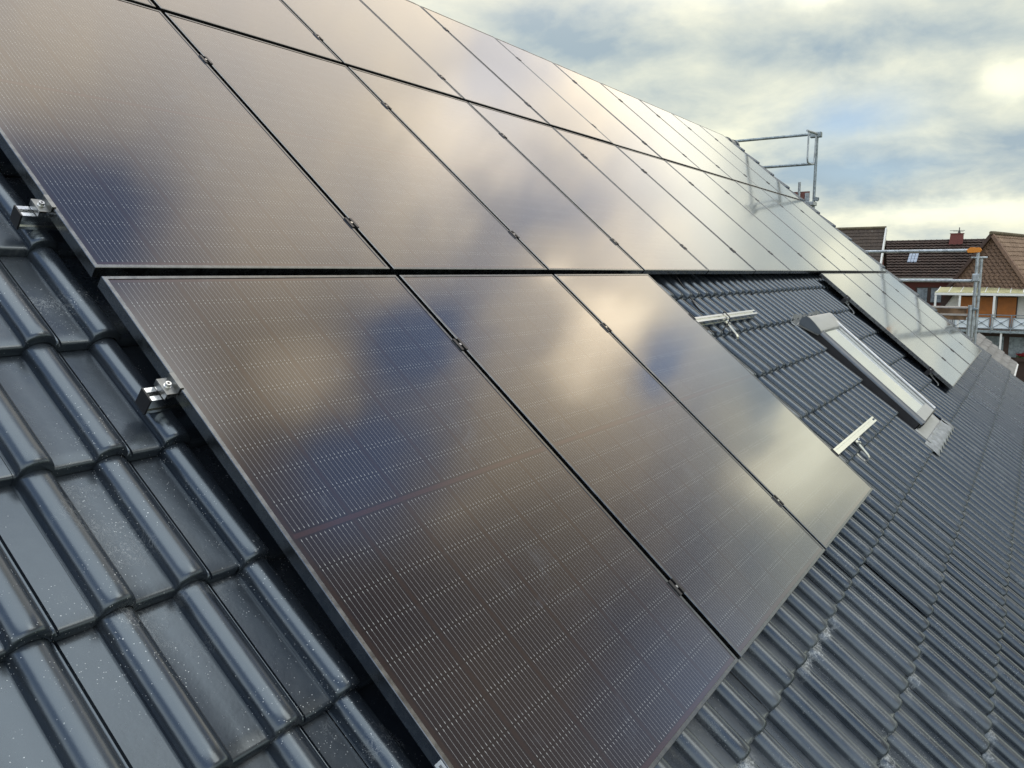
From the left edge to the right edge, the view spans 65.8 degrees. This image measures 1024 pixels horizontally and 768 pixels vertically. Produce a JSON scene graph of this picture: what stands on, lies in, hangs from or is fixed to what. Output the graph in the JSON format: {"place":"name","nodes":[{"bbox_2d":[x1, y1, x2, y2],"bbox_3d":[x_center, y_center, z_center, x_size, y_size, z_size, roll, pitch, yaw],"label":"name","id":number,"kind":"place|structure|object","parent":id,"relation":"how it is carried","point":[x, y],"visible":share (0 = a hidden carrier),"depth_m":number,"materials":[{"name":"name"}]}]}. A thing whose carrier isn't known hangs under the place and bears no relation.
{"place":"outdoors","nodes":[
{"label":"outdoors","id":0,"kind":"place"},
{"bbox_2d":[409,0,1023,240],"label":"sky","id":1,"kind":"structure","parent":0,"point":[917,106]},
{"bbox_2d":[837,226,886,269],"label":"brown house","id":2,"kind":"structure","parent":0,"point":[870,238],"depth_m":48.12,"materials":[{"name":"tile"}]},
{"bbox_2d":[886,227,1023,381],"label":"brick house","id":3,"kind":"structure","parent":0,"point":[1001,317],"depth_m":47.50,"materials":[{"name":"brown tile"}]},
{"bbox_2d":[915,287,942,302],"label":"window","id":4,"kind":"structure","parent":3,"relation":"in","point":[926,293],"depth_m":50.43,"materials":[{"name":"grey glass"}]},
{"bbox_2d":[986,336,1003,350],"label":"net curtain window","id":5,"kind":"structure","parent":3,"relation":"in","point":[995,340],"depth_m":47.35,"materials":[{"name":"grey glass"}]},
{"bbox_2d":[1008,337,1023,356],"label":"net curtain window","id":6,"kind":"structure","parent":3,"relation":"in","point":[1016,344],"depth_m":46.84,"materials":[{"name":"grey glass"}]},
{"bbox_2d":[1015,353,1023,361],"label":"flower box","id":7,"kind":"object","parent":3,"relation":"attached to","point":[1020,357],"visible":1,"depth_m":46.30,"materials":[{"name":"red plant"}]},
{"label":"ground","id":8,"kind":"structure","parent":0,"visible":0},
{"bbox_2d":[0,0,1023,767],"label":"house","id":9,"kind":"structure","parent":8,"relation":"on","point":[160,606],"depth_m":1.87,"materials":[{"name":"tile"}]},
{"bbox_2d":[10,205,57,230],"bbox_3d":[2.025,-1.095,6.787,0.041,0.044,11.735,48,29,19],"label":"mounting rail","id":10,"kind":"object","parent":9,"relation":"on","point":[23,217],"visible":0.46,"depth_m":1.97,"materials":[{"name":"metal"}]},
{"bbox_2d":[29,195,56,216],"bbox_3d":[-1.173,-0.446,1.978,0.050,0.033,0.038,48,29,19],"label":"end clamp","id":11,"kind":"object","parent":10,"relation":"attached to","point":[45,204],"visible":1,"depth_m":1.97,"materials":[{"name":"silver metal"}]},
{"bbox_2d":[0,0,389,276],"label":"solar panel","id":12,"kind":"object","parent":10,"relation":"on","point":[137,140],"visible":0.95,"depth_m":2.48,"materials":[{"name":"black glass"}]},
{"bbox_2d":[199,55,212,65],"bbox_3d":[-1.236,-1.300,3.187,0.052,0.020,0.035,48,29,19],"label":"clamp","id":13,"kind":"object","parent":12,"relation":"attached to","point":[207,60],"visible":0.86,"depth_m":3.18,"materials":[{"name":"silver metal"}]},
{"bbox_2d":[344,217,358,229],"bbox_3d":[-0.582,-0.575,2.849,0.052,0.020,0.035,48,29,19],"label":"clamp","id":14,"kind":"object","parent":10,"relation":"attached to","point":[352,223],"visible":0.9,"depth_m":2.85,"materials":[{"name":"silver metal"}]},
{"bbox_2d":[164,13,546,275],"bbox_3d":[-0.653,-1.029,3.477,1.641,0.033,1.040,48,29,19],"label":"solar panel","id":15,"kind":"object","parent":10,"relation":"on","point":[382,176],"visible":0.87,"depth_m":3.37,"materials":[{"name":"black glass"}]},
{"bbox_2d":[348,67,642,274],"bbox_3d":[-0.066,-1.153,4.351,1.641,0.032,1.040,48,29,19],"label":"solar panel","id":16,"kind":"object","parent":10,"relation":"on","point":[508,185],"visible":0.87,"depth_m":4.26,"materials":[{"name":"black glass"}]},
{"bbox_2d":[381,102,391,109],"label":"clamp","id":17,"kind":"object","parent":16,"relation":"attached to","point":[386,105],"visible":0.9,"depth_m":4.06,"materials":[{"name":"silver metal"}]},
{"bbox_2d":[509,230,519,238],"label":"clamp","id":18,"kind":"object","parent":10,"relation":"attached to","point":[514,234],"visible":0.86,"depth_m":3.72,"materials":[{"name":"silver metal"}]},
{"bbox_2d":[468,102,708,273],"bbox_3d":[0.522,-1.277,5.226,1.641,0.032,1.040,48,29,19],"label":"solar panel","id":19,"kind":"object","parent":10,"relation":"on","point":[647,244],"visible":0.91,"depth_m":5.15,"materials":[{"name":"black glass"}]},
{"bbox_2d":[553,127,754,273],"bbox_3d":[1.109,-1.400,6.101,1.641,0.033,1.040,48,29,19],"label":"solar panel","id":20,"kind":"object","parent":10,"relation":"on","point":[703,244],"visible":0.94,"depth_m":6.04,"materials":[{"name":"black glass"}]},
{"bbox_2d":[616,146,790,273],"bbox_3d":[1.697,-1.524,6.975,1.641,0.034,1.040,48,29,19],"label":"solar panel","id":21,"kind":"object","parent":10,"relation":"on","point":[750,250],"visible":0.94,"depth_m":6.91,"materials":[{"name":"black glass"}]},
{"bbox_2d":[665,160,817,272],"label":"solar panel","id":22,"kind":"object","parent":10,"relation":"on","point":[757,229],"visible":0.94,"depth_m":7.80,"materials":[{"name":"black glass"}]},
{"bbox_2d":[704,172,839,272],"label":"solar panel","id":23,"kind":"object","parent":10,"relation":"on","point":[797,243],"visible":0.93,"depth_m":8.68,"materials":[{"name":"black glass"}]},
{"bbox_2d":[735,181,857,272],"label":"solar panel","id":24,"kind":"object","parent":10,"relation":"on","point":[807,235],"visible":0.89,"depth_m":9.55,"materials":[{"name":"black glass"}]},
{"bbox_2d":[762,189,873,272],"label":"solar panel","id":25,"kind":"object","parent":10,"relation":"on","point":[840,249],"visible":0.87,"depth_m":10.44,"materials":[{"name":"black glass"}]},
{"bbox_2d":[125,0,155,8],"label":"solar panel","id":26,"kind":"object","parent":9,"relation":"attached to","point":[148,3],"visible":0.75,"depth_m":3.27,"materials":[{"name":"black glass"}]},
{"bbox_2d":[150,0,341,63],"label":"solar panel","id":27,"kind":"object","parent":9,"relation":"attached to","point":[280,23],"visible":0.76,"depth_m":3.88,"materials":[{"name":"black glass"}]},
{"bbox_2d":[281,0,463,99],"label":"solar panel","id":28,"kind":"object","parent":9,"relation":"attached to","point":[359,35],"visible":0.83,"depth_m":4.75,"materials":[{"name":"black glass"}]},
{"bbox_2d":[135,310,757,414],"bbox_3d":[0.421,-0.222,3.586,0.041,0.044,4.466,48,29,19],"label":"mounting rail","id":29,"kind":"object","parent":9,"relation":"on","point":[150,400],"visible":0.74,"depth_m":1.78,"materials":[{"name":"metal"}]},
{"bbox_2d":[154,372,184,399],"bbox_3d":[-0.766,0.005,1.768,0.050,0.033,0.038,48,29,19],"label":"end clamp","id":30,"kind":"object","parent":29,"relation":"attached to","point":[171,384],"visible":1,"depth_m":1.76,"materials":[{"name":"silver metal"}]},
{"bbox_2d":[98,275,738,767],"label":"solar panel","id":31,"kind":"object","parent":29,"relation":"on","point":[484,579],"visible":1,"depth_m":1.92,"materials":[{"name":"black glass"}]},
{"bbox_2d":[452,338,467,351],"bbox_3d":[-0.177,-0.127,2.641,0.052,0.020,0.035,48,29,19],"label":"clamp","id":32,"kind":"object","parent":29,"relation":"attached to","point":[461,345],"visible":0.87,"depth_m":2.64,"materials":[{"name":"black metal"}]},
{"bbox_2d":[600,323,611,331],"bbox_3d":[0.414,-0.247,3.514,0.052,0.020,0.035,48,30,19],"label":"clamp","id":33,"kind":"object","parent":29,"relation":"attached to","point":[606,327],"visible":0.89,"depth_m":3.51,"materials":[{"name":"silver metal"}]},
{"bbox_2d":[398,274,824,659],"bbox_3d":[0.406,0.144,2.931,1.640,0.032,1.040,48,29,19],"label":"solar panel","id":34,"kind":"object","parent":29,"relation":"on","point":[705,519],"visible":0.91,"depth_m":2.81,"materials":[{"name":"black glass"}]},
{"bbox_2d":[553,274,872,549],"bbox_3d":[0.994,0.021,3.805,1.641,0.032,1.040,48,29,19],"label":"solar panel","id":35,"kind":"object","parent":29,"relation":"on","point":[765,437],"visible":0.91,"depth_m":3.71,"materials":[{"name":"black glass"}]},
{"bbox_2d":[361,0,548,125],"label":"solar panel","id":36,"kind":"object","parent":9,"relation":"attached to","point":[439,49],"visible":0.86,"depth_m":5.69,"materials":[{"name":"black glass"}]},
{"bbox_2d":[421,6,612,144],"bbox_3d":[0.051,-2.575,6.646,1.641,0.032,1.040,48,29,19],"label":"solar panel","id":37,"kind":"object","parent":9,"relation":"attached to","point":[551,107],"visible":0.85,"depth_m":6.58,"materials":[{"name":"black glass"}]},
{"bbox_2d":[494,37,660,158],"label":"solar panel","id":38,"kind":"object","parent":9,"relation":"attached to","point":[587,106],"visible":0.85,"depth_m":7.48,"materials":[{"name":"black glass"}]},
{"bbox_2d":[554,63,700,169],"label":"solar panel","id":39,"kind":"object","parent":9,"relation":"attached to","point":[663,148],"visible":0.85,"depth_m":8.34,"materials":[{"name":"black glass"}]},
{"bbox_2d":[601,83,731,179],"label":"solar panel","id":40,"kind":"object","parent":9,"relation":"attached to","point":[672,136],"visible":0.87,"depth_m":9.23,"materials":[{"name":"black glass"}]},
{"bbox_2d":[674,274,704,312],"bbox_3d":[1.147,-0.560,4.996,0.443,0.055,0.132,48,29,19],"label":"cable","id":41,"kind":"object","parent":9,"relation":"hanging from","point":[689,296],"visible":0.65,"depth_m":4.96,"materials":[{"name":"black plastic"}]},
{"bbox_2d":[639,99,758,187],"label":"solar panel","id":42,"kind":"object","parent":9,"relation":"attached to","point":[715,157],"visible":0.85,"depth_m":10.11,"materials":[{"name":"black glass"}]},
{"bbox_2d":[704,311,729,331],"bbox_3d":[1.228,-0.372,4.763,0.107,0.072,0.472,48,29,19],"label":"cable","id":43,"kind":"object","parent":9,"relation":"on","point":[706,328],"visible":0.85,"depth_m":4.86,"materials":[{"name":"black plastic"}]},
{"bbox_2d":[672,113,780,193],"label":"solar panel","id":44,"kind":"object","parent":9,"relation":"attached to","point":[730,157],"visible":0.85,"depth_m":10.99,"materials":[{"name":"black glass"}]},
{"bbox_2d":[724,319,738,339],"bbox_3d":[1.364,-0.332,4.912,0.133,0.079,0.052,48,29,19],"label":"roof hook","id":45,"kind":"object","parent":9,"relation":"attached to","point":[732,329],"visible":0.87,"depth_m":4.90,"materials":[{"name":"metal"}]},
{"bbox_2d":[700,125,799,199],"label":"solar panel","id":46,"kind":"object","parent":9,"relation":"attached to","point":[759,170],"visible":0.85,"depth_m":11.86,"materials":[{"name":"black glass"}]},
{"bbox_2d":[783,195,886,272],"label":"solar panel","id":47,"kind":"object","parent":9,"relation":"attached to","point":[844,241],"visible":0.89,"depth_m":11.31,"materials":[{"name":"black glass"}]},
{"bbox_2d":[833,416,876,453],"bbox_3d":[1.086,0.499,3.266,0.041,0.044,4.506,48,29,19],"label":"mounting rail","id":48,"kind":"object","parent":9,"relation":"on","point":[851,438],"visible":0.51,"depth_m":4.58,"materials":[{"name":"metal"}]},
{"bbox_2d":[668,577,684,595],"bbox_3d":[0.475,0.595,2.305,0.052,0.020,0.035,48,30,20],"label":"clamp","id":49,"kind":"object","parent":48,"relation":"attached to","point":[676,586],"visible":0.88,"depth_m":2.30,"materials":[{"name":"black metal"}]},
{"bbox_2d":[773,495,783,505],"bbox_3d":[1.065,0.474,3.178,0.052,0.020,0.035,48,29,19],"label":"clamp","id":50,"kind":"object","parent":48,"relation":"attached to","point":[778,500],"visible":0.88,"depth_m":3.17,"materials":[{"name":"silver metal"}]},
{"bbox_2d":[854,437,869,461],"bbox_3d":[2.042,0.386,4.612,0.133,0.079,0.052,48,29,19],"label":"roof hook","id":51,"kind":"object","parent":9,"relation":"attached to","point":[857,442],"visible":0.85,"depth_m":4.60,"materials":[{"name":"metal"}]},
{"bbox_2d":[789,310,953,456],"bbox_3d":[2.829,-0.112,6.282,1.579,0.157,1.152,48,29,19],"label":"roof window","id":52,"kind":"structure","parent":9,"relation":"in","point":[913,408],"depth_m":6.12,"materials":[{"name":"metal"}]},
{"bbox_2d":[819,273,961,388],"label":"solar panel","id":53,"kind":"object","parent":9,"relation":"attached to","point":[946,373],"visible":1,"depth_m":8.05,"materials":[{"name":"black glass"}]},
{"bbox_2d":[843,273,969,374],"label":"solar panel","id":54,"kind":"object","parent":9,"relation":"attached to","point":[913,325],"visible":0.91,"depth_m":9.02,"materials":[{"name":"black glass"}]},
{"bbox_2d":[861,273,975,364],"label":"solar panel","id":55,"kind":"object","parent":9,"relation":"attached to","point":[927,322],"visible":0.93,"depth_m":9.88,"materials":[{"name":"black glass"}]},
{"bbox_2d":[877,273,981,356],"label":"solar panel","id":56,"kind":"object","parent":9,"relation":"attached to","point":[937,318],"visible":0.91,"depth_m":10.78,"materials":[{"name":"black glass"}]},
{"bbox_2d":[736,129,821,207],"bbox_3d":[3.928,0.291,14.607,2.906,9.352,0.566,5,10,33],"label":"scaffold","id":57,"kind":"object","parent":8,"relation":"on","point":[805,195],"visible":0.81,"depth_m":13.46,"materials":[{"name":"silver metal"}]},
{"bbox_2d":[865,247,987,342],"bbox_3d":[5.939,1.424,13.599,3.336,7.390,0.240,5,10,33],"label":"scaffold","id":58,"kind":"object","parent":8,"relation":"on","point":[948,312],"visible":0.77,"depth_m":12.42,"materials":[{"name":"silver metal"}]},
{"bbox_2d":[973,333,1018,375],"bbox_3d":[18.566,0.118,30.739,1.617,3.554,10.105,5,10,33],"label":"annex","id":59,"kind":"object","parent":8,"relation":"on","point":[997,353],"visible":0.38,"depth_m":32.67,"materials":[{"name":"grey tile"}]}
]}

